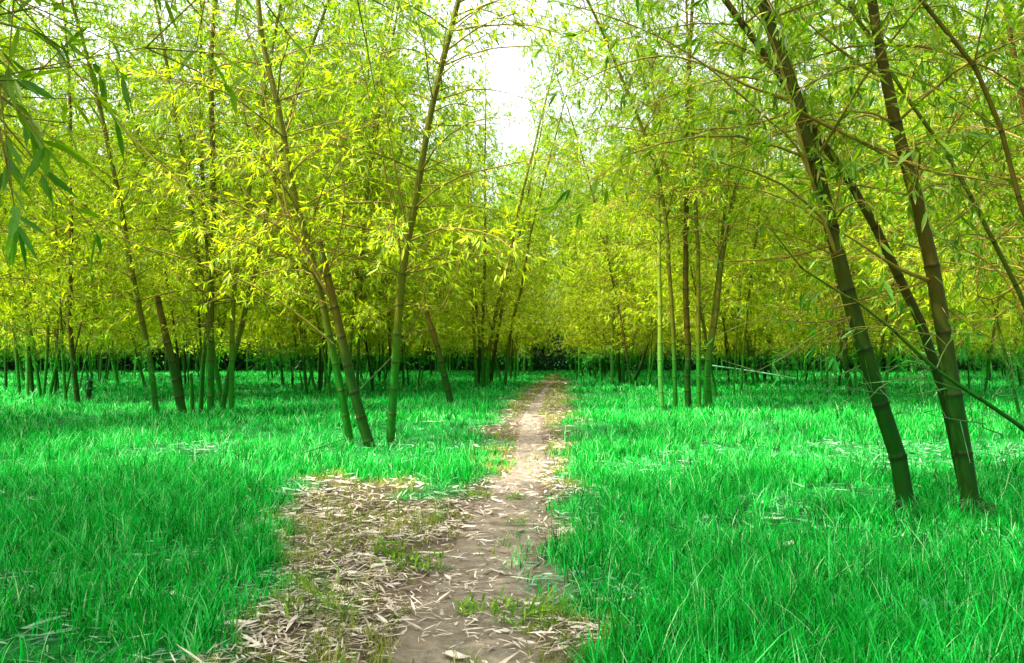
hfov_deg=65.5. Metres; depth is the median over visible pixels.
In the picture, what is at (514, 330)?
bamboo
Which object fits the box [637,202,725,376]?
bamboo
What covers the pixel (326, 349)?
bamboo
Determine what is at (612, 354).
bamboo
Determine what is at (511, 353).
bamboo
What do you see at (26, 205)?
bamboo
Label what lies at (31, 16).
bamboo
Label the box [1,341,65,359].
bamboo
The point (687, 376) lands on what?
bamboo
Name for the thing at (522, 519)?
weed clump
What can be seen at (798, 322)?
bamboo
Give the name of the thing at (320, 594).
weed clump
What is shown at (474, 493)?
weed clump
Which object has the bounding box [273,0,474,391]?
bamboo
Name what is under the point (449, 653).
dry sheath
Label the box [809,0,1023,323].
bamboo
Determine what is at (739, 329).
bamboo
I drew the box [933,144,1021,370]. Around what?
bamboo
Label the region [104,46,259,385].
bamboo
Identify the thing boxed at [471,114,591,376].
bamboo
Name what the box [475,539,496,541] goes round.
dry sheath
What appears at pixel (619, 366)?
bamboo
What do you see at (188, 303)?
bamboo
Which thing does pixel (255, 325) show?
bamboo
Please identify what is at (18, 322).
bamboo
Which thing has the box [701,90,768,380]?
bamboo
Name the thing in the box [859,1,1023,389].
bamboo
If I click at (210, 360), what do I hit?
bamboo
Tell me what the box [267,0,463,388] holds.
bamboo
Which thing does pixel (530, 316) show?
bamboo
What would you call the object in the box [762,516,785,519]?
dry sheath
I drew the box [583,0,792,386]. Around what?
bamboo
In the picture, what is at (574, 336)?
bamboo
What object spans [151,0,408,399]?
bamboo
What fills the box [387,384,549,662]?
path
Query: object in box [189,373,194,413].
bamboo
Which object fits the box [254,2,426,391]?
bamboo
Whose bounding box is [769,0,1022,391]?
bamboo
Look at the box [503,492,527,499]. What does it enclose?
weed clump
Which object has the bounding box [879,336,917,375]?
bamboo
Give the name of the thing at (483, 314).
bamboo
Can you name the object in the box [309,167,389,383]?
bamboo
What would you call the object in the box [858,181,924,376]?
bamboo
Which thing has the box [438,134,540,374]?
bamboo
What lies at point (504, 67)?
sky
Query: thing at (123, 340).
bamboo
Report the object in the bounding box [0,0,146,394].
bamboo
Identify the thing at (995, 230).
bamboo
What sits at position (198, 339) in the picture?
bamboo
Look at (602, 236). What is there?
bamboo
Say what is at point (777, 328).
bamboo
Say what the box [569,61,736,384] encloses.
bamboo
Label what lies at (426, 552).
dry sheath
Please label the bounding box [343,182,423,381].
bamboo
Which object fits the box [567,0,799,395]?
bamboo
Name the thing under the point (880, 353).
bamboo
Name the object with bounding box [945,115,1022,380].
bamboo
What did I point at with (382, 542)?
weed clump
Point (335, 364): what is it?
bamboo
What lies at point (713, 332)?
bamboo
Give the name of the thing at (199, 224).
bamboo
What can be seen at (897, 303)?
bamboo
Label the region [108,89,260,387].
bamboo
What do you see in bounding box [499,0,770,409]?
bamboo
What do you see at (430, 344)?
bamboo
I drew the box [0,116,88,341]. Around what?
bamboo
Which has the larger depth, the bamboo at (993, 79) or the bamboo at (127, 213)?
the bamboo at (127, 213)
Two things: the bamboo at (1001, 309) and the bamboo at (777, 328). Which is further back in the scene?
the bamboo at (777, 328)
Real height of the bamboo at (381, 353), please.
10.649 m
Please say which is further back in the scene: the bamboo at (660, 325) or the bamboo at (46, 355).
the bamboo at (46, 355)
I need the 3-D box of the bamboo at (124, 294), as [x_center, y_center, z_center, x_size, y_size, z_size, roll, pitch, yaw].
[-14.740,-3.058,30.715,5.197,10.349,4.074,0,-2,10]
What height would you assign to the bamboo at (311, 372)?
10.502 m
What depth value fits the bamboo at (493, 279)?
36.65 m
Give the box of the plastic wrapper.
[920,597,954,611]
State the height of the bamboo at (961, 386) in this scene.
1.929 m
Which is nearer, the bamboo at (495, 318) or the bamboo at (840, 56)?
the bamboo at (840, 56)
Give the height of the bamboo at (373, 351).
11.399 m
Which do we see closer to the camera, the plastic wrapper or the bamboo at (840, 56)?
the plastic wrapper
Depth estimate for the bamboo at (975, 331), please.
22.90 m
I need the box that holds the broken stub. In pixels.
[78,374,98,400]
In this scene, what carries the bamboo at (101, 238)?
on the ground at (424, 578)
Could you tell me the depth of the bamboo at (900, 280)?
5.74 m
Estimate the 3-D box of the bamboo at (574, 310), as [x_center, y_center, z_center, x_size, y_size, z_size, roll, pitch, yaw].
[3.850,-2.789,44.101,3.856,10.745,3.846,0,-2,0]
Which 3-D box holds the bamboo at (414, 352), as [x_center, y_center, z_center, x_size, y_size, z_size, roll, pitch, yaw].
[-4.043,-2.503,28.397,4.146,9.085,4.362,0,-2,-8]
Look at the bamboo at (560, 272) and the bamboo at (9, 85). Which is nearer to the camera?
the bamboo at (9, 85)
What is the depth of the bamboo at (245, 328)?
24.84 m
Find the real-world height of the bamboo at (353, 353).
12.261 m
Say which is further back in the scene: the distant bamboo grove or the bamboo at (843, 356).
the distant bamboo grove
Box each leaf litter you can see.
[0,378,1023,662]
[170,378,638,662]
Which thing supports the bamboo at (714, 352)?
on the ground at (424, 578)
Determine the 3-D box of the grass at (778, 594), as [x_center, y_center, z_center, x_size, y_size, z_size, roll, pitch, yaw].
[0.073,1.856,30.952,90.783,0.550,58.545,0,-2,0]
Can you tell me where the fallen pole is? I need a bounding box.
[712,365,795,378]
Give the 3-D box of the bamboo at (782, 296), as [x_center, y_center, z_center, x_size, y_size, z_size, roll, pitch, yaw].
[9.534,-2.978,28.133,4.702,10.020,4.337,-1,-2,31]
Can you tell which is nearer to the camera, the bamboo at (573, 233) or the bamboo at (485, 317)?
the bamboo at (573, 233)
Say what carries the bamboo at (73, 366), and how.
on the ground at (424, 578)
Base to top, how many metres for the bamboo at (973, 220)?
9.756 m
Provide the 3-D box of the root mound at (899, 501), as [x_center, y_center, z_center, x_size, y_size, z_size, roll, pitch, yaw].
[2.651,1.176,5.329,0.414,0.159,0.442,-1,-2,28]
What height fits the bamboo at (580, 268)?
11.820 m
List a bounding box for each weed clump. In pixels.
[251,558,370,626]
[366,534,410,558]
[373,544,454,576]
[414,496,456,522]
[451,585,538,618]
[455,487,492,498]
[482,584,579,631]
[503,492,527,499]
[503,511,533,525]
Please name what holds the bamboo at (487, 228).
on the ground at (424, 578)
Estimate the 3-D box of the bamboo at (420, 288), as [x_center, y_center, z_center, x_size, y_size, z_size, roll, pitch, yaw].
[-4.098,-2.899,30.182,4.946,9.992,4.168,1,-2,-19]
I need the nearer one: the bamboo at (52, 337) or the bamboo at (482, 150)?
the bamboo at (482, 150)
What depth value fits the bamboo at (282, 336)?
35.43 m
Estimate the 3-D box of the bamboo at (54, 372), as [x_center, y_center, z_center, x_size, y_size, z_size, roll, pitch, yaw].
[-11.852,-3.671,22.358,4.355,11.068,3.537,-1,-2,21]
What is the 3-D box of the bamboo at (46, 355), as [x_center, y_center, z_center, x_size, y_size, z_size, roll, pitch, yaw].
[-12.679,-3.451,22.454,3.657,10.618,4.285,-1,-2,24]
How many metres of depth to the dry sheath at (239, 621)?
3.09 m
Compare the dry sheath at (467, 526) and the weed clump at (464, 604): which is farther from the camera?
the dry sheath at (467, 526)
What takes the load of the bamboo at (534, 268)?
on the ground at (424, 578)
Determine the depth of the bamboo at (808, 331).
38.28 m
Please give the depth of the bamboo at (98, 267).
20.06 m
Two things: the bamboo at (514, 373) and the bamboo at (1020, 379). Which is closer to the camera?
the bamboo at (1020, 379)
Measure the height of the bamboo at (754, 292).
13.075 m
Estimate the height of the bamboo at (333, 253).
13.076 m
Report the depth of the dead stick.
8.42 m
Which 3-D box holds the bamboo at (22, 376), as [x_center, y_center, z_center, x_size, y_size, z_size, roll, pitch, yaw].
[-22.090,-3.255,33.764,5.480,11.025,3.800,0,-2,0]
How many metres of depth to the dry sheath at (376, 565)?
3.92 m
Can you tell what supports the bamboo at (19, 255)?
on the ground at (424, 578)
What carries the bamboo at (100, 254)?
on the ground at (424, 578)
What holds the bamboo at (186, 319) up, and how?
on the ground at (424, 578)
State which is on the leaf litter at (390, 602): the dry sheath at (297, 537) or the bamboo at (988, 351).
the dry sheath at (297, 537)
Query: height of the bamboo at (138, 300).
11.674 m
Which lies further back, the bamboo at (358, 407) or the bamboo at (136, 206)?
the bamboo at (136, 206)
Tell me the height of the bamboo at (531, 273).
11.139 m
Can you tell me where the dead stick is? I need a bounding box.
[280,439,343,458]
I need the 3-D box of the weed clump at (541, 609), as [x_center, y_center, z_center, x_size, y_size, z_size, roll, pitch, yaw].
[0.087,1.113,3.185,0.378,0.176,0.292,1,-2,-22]
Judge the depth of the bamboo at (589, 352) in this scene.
33.66 m
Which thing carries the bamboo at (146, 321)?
on the ground at (424, 578)
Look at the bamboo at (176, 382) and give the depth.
14.35 m
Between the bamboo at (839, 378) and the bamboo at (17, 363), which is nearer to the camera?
the bamboo at (17, 363)
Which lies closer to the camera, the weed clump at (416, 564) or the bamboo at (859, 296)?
the weed clump at (416, 564)
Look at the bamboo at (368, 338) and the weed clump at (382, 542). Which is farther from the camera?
the bamboo at (368, 338)
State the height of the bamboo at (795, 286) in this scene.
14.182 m
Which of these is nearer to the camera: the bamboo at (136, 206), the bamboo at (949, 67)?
the bamboo at (949, 67)
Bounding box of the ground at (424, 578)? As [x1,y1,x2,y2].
[0,360,1023,662]
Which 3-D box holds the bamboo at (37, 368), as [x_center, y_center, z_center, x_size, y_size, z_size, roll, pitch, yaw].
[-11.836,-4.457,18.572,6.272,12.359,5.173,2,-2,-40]
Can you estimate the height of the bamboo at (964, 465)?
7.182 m
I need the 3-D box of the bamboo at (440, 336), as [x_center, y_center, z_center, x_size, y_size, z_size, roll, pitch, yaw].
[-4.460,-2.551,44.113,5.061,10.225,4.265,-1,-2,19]
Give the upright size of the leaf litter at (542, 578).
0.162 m
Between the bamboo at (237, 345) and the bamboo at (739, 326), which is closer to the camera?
the bamboo at (237, 345)
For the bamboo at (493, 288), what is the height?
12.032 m
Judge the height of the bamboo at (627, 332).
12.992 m
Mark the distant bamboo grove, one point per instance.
(562, 361)
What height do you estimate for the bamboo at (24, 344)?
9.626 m
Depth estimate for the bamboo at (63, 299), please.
26.05 m
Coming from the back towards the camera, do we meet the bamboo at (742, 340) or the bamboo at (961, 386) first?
the bamboo at (742, 340)
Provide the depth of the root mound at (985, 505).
5.18 m
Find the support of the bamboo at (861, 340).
on the ground at (424, 578)
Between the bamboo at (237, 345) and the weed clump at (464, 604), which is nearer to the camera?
the weed clump at (464, 604)
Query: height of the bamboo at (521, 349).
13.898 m
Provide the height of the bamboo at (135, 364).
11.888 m
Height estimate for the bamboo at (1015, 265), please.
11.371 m
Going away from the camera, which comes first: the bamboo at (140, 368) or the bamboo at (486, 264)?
the bamboo at (140, 368)
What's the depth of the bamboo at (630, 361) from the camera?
29.93 m
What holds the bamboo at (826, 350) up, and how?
on the ground at (424, 578)
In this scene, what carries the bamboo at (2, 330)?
on the ground at (424, 578)
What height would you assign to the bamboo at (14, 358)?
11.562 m
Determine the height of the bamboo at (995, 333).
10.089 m
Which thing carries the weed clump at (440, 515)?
on the ground at (424, 578)
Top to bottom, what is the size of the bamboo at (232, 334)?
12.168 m
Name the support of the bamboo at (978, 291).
on the ground at (424, 578)
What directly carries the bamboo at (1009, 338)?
on the ground at (424, 578)
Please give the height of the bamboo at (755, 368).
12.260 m
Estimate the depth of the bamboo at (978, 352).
44.54 m
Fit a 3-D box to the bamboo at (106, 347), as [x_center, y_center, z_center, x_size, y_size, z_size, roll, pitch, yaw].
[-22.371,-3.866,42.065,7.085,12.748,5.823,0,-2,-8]
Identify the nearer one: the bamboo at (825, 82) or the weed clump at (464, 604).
the weed clump at (464, 604)
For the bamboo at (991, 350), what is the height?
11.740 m
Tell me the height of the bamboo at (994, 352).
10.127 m
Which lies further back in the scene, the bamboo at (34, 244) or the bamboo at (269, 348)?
the bamboo at (269, 348)
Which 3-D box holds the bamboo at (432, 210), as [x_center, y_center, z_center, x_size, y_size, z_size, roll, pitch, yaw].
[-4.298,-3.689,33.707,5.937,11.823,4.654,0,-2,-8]
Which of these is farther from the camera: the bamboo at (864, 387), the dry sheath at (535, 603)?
the bamboo at (864, 387)
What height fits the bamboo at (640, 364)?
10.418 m
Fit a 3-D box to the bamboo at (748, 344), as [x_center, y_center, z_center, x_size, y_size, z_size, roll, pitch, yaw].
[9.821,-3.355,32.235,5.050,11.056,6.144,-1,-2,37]
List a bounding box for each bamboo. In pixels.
[0,0,36,206]
[0,0,118,365]
[0,0,135,367]
[0,0,139,397]
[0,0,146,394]
[0,0,163,401]
[0,0,165,404]
[0,0,275,412]
[0,0,442,274]
[0,2,101,395]
[0,2,139,387]
[0,4,7,166]
[0,13,103,396]
[0,19,140,394]
[0,21,89,394]
[0,26,83,389]
[0,29,153,397]
[0,103,107,389]
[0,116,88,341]
[0,118,29,378]
[0,191,25,361]
[0,225,64,365]
[0,342,25,366]
[1,0,163,394]
[1,0,244,392]
[1,123,143,377]
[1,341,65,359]
[3,116,125,377]
[8,322,68,380]
[16,49,207,388]
[23,226,92,374]
[25,0,288,394]
[31,83,153,382]
[37,0,478,444]
[37,91,174,375]
[40,58,196,388]
[42,123,192,382]
[43,158,120,380]
[47,0,378,446]
[52,158,177,380]
[54,0,322,406]
[54,105,158,378]
[57,0,317,412]
[61,228,150,375]
[74,20,176,383]
[80,0,308,367]
[80,0,347,410]
[90,0,379,412]
[91,152,186,379]
[96,0,305,392]
[102,118,245,376]
[103,180,152,375]
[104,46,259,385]
[105,178,204,374]
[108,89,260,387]
[111,134,172,378]
[120,0,420,412]
[131,12,334,376]
[138,124,237,366]
[142,294,194,412]
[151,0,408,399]
[168,100,289,357]
[170,289,242,351]
[171,27,335,389]
[172,0,639,442]
[185,102,295,380]
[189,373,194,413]
[199,34,326,385]
[205,87,340,385]
[215,0,368,393]
[223,0,474,397]
[225,0,397,391]
[226,54,376,389]
[227,196,272,377]
[238,145,325,384]
[239,0,490,397]
[240,230,338,378]
[247,56,430,384]
[248,220,337,380]
[250,0,383,391]
[250,36,398,388]
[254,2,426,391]
[254,38,384,388]
[265,1,448,390]
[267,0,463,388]
[269,66,382,380]
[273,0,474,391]
[276,0,497,371]
[299,8,496,383]
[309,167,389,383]
[310,337,400,377]
[337,78,472,386]
[339,143,431,378]
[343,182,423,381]
[348,142,471,358]
[352,121,452,385]
[356,321,421,369]
[367,108,475,377]
[370,100,503,385]
[391,94,527,383]
[400,201,476,403]
[410,193,472,365]
[413,241,453,373]
[415,242,458,374]
[420,164,522,369]
[424,79,527,386]
[425,211,491,365]
[426,102,540,376]
[426,112,521,380]
[427,142,546,376]
[432,61,535,384]
[436,123,529,382]
[437,179,539,368]
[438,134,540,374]
[453,120,583,365]
[455,46,576,386]
[457,47,595,386]
[461,83,565,383]
[470,151,565,379]
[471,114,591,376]
[479,146,556,376]
[490,174,563,354]
[498,183,563,375]
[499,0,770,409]
[500,195,563,375]
[506,4,680,387]
[506,191,566,375]
[516,117,649,376]
[531,121,657,379]
[533,0,1023,510]
[535,113,651,380]
[538,168,630,377]
[544,0,764,408]
[546,171,634,373]
[550,185,606,376]
[554,0,814,397]
[554,132,638,373]
[556,125,656,375]
[557,167,639,361]
[559,81,666,382]
[561,67,725,369]
[562,57,680,385]
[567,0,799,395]
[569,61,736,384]
[570,112,678,380]
[576,129,708,377]
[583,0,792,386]
[584,0,808,408]
[585,0,809,407]
[585,0,991,488]
[599,139,716,381]
[600,112,710,384]
[618,0,830,405]
[620,173,702,375]
[626,0,843,408]
[629,65,787,375]
[634,0,848,393]
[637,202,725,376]
[642,0,874,395]
[643,231,730,367]
[670,109,792,381]
[671,91,822,381]
[677,135,771,383]
[682,142,812,382]
[685,0,1023,308]
[688,0,1023,507]
[695,220,777,373]
[695,225,763,374]
[701,26,841,384]
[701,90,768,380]
[701,144,775,381]
[705,143,841,386]
[712,226,798,365]
[717,150,805,375]
[718,0,952,398]
[727,131,819,381]
[728,0,1000,397]
[731,122,820,380]
[744,3,922,387]
[747,228,1023,460]
[749,164,890,386]
[750,150,823,376]
[752,157,849,380]
[754,0,1023,280]
[763,1,908,390]
[765,0,1023,384]
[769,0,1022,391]
[771,120,918,354]
[775,86,883,381]
[782,0,1023,417]
[784,151,845,376]
[784,237,852,365]
[787,0,1023,318]
[792,1,1020,348]
[793,4,957,385]
[799,87,896,388]
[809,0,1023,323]
[841,104,977,382]
[842,0,1023,367]
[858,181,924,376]
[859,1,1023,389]
[867,16,1023,346]
[867,95,932,341]
[870,195,958,378]
[876,128,958,375]
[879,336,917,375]
[893,114,1023,351]
[895,85,1023,393]
[898,0,1023,406]
[898,186,1008,370]
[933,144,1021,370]
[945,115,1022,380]
[947,89,1023,317]
[953,210,1012,379]
[958,309,1023,376]
[959,157,1023,354]
[960,64,1023,385]
[961,21,1023,287]
[961,157,1023,370]
[962,316,1009,374]
[963,312,1022,377]
[964,161,1022,326]
[983,42,1023,257]
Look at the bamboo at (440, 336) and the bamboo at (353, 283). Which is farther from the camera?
the bamboo at (440, 336)
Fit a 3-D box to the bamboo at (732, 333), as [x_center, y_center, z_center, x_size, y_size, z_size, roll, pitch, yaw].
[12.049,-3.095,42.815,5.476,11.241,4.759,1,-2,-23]
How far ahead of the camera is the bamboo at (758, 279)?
33.65 m
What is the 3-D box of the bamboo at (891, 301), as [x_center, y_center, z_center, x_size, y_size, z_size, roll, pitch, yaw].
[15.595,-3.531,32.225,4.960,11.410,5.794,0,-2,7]
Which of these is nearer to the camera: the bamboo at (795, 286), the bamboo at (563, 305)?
the bamboo at (795, 286)
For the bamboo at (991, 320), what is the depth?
10.52 m
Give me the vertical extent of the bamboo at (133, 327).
11.603 m
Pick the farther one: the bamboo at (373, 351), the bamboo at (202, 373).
the bamboo at (373, 351)
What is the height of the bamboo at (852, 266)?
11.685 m
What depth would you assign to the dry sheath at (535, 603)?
3.40 m
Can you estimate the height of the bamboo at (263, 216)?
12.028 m
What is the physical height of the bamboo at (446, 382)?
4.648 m
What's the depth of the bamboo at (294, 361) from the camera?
29.91 m
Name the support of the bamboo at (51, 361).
on the ground at (424, 578)
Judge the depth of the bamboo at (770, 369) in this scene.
33.50 m
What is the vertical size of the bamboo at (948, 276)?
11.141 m
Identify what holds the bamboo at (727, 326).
on the ground at (424, 578)
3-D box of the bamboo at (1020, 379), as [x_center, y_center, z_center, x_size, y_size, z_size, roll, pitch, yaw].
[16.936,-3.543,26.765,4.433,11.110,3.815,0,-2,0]
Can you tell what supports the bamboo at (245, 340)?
on the ground at (424, 578)
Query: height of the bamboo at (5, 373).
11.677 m
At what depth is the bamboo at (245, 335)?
22.17 m
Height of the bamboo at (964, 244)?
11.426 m
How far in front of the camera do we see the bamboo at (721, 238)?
17.38 m
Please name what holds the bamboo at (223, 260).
on the ground at (424, 578)
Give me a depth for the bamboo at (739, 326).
33.51 m
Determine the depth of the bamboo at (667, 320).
41.50 m
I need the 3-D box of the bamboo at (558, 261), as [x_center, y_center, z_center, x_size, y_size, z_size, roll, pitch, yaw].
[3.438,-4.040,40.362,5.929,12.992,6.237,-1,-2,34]
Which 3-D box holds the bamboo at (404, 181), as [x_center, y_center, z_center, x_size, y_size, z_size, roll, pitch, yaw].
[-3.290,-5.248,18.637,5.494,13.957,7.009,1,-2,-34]
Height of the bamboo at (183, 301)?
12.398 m
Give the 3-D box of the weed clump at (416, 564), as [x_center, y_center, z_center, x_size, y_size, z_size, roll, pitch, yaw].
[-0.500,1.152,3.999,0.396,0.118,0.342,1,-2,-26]
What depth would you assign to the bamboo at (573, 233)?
20.64 m
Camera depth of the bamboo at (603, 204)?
43.37 m
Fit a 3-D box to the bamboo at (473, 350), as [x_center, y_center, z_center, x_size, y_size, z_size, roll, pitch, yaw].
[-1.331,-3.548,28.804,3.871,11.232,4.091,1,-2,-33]
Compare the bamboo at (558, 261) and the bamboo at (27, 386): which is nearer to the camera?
the bamboo at (27, 386)
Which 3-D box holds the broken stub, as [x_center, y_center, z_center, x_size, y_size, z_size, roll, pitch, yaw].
[-10.274,1.383,19.367,0.516,0.732,0.503,1,-2,-36]
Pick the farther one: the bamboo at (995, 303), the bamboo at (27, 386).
the bamboo at (27, 386)
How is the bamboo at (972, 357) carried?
on the ground at (424, 578)
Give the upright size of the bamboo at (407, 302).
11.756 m
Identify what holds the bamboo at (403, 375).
on the ground at (424, 578)
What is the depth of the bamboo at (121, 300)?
36.79 m
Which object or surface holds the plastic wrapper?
on the grass at (778, 594)
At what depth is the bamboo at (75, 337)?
36.28 m
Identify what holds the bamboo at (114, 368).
on the ground at (424, 578)
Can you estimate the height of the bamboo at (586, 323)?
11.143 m
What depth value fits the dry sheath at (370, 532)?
4.66 m
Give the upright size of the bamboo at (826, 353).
12.589 m
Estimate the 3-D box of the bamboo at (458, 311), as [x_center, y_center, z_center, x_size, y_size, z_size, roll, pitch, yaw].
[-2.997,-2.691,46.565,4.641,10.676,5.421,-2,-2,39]
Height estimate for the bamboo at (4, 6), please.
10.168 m
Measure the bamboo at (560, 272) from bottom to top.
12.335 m
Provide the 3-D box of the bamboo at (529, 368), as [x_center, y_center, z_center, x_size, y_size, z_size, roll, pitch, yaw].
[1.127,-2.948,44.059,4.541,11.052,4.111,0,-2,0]
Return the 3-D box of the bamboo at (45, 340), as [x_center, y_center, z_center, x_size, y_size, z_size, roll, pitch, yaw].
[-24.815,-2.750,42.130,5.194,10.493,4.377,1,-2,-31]
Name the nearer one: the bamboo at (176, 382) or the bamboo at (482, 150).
the bamboo at (176, 382)
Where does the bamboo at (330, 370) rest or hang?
on the ground at (424, 578)
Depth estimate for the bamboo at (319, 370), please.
23.66 m
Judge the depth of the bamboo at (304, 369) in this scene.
22.63 m
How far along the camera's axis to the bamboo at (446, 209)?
22.89 m
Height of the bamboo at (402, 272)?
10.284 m
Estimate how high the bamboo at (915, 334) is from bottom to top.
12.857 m
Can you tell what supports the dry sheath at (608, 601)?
on the ground at (424, 578)
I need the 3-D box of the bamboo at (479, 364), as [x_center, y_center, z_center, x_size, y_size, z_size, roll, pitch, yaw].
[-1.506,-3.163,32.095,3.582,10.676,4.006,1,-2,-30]
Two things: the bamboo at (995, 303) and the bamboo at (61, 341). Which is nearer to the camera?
the bamboo at (995, 303)
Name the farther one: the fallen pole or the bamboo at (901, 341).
the bamboo at (901, 341)
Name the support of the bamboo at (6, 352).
on the ground at (424, 578)
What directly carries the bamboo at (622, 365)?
on the ground at (424, 578)
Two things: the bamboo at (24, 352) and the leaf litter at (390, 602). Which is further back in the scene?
the bamboo at (24, 352)
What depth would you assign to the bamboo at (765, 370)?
33.51 m
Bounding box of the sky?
[0,0,1023,358]
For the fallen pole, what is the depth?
26.38 m
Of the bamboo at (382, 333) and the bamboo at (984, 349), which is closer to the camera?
the bamboo at (382, 333)
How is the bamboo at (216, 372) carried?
on the ground at (424, 578)
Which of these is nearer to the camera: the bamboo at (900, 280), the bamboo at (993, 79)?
the bamboo at (900, 280)
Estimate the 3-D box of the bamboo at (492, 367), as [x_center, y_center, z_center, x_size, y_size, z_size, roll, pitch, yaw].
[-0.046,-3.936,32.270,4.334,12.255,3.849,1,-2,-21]
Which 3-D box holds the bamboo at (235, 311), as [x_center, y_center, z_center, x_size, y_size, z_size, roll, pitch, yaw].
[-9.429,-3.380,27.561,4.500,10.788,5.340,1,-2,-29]
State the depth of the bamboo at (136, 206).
19.76 m
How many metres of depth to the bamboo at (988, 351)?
36.69 m
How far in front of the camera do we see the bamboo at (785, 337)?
29.00 m
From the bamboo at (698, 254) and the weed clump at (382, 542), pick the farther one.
the bamboo at (698, 254)
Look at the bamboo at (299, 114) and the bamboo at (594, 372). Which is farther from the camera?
the bamboo at (594, 372)
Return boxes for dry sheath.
[224,619,258,625]
[291,535,310,539]
[362,530,386,533]
[371,562,385,568]
[413,549,454,554]
[442,650,470,658]
[462,525,476,528]
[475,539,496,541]
[524,601,539,605]
[590,596,634,602]
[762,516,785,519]
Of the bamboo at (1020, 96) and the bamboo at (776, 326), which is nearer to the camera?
the bamboo at (1020, 96)
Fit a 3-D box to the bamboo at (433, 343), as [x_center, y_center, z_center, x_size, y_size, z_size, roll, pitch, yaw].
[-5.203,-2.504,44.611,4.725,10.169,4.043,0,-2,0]
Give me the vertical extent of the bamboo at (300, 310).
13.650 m
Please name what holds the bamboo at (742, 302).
on the ground at (424, 578)
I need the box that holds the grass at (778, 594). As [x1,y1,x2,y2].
[0,368,1023,662]
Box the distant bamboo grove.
[0,119,1023,374]
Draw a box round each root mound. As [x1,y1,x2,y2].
[881,496,935,519]
[946,498,1003,521]
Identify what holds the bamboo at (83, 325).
on the ground at (424, 578)
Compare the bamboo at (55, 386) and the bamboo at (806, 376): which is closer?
the bamboo at (55, 386)
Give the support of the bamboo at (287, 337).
on the ground at (424, 578)
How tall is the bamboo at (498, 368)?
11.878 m
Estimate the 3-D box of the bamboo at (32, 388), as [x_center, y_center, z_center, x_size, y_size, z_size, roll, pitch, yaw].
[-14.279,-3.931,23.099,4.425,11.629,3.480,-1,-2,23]
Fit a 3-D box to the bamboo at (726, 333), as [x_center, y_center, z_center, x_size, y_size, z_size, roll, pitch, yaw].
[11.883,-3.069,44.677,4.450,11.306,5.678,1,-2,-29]
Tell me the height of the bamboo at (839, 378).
12.682 m
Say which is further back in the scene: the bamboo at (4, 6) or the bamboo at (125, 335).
the bamboo at (125, 335)
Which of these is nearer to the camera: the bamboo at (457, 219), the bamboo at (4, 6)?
the bamboo at (4, 6)

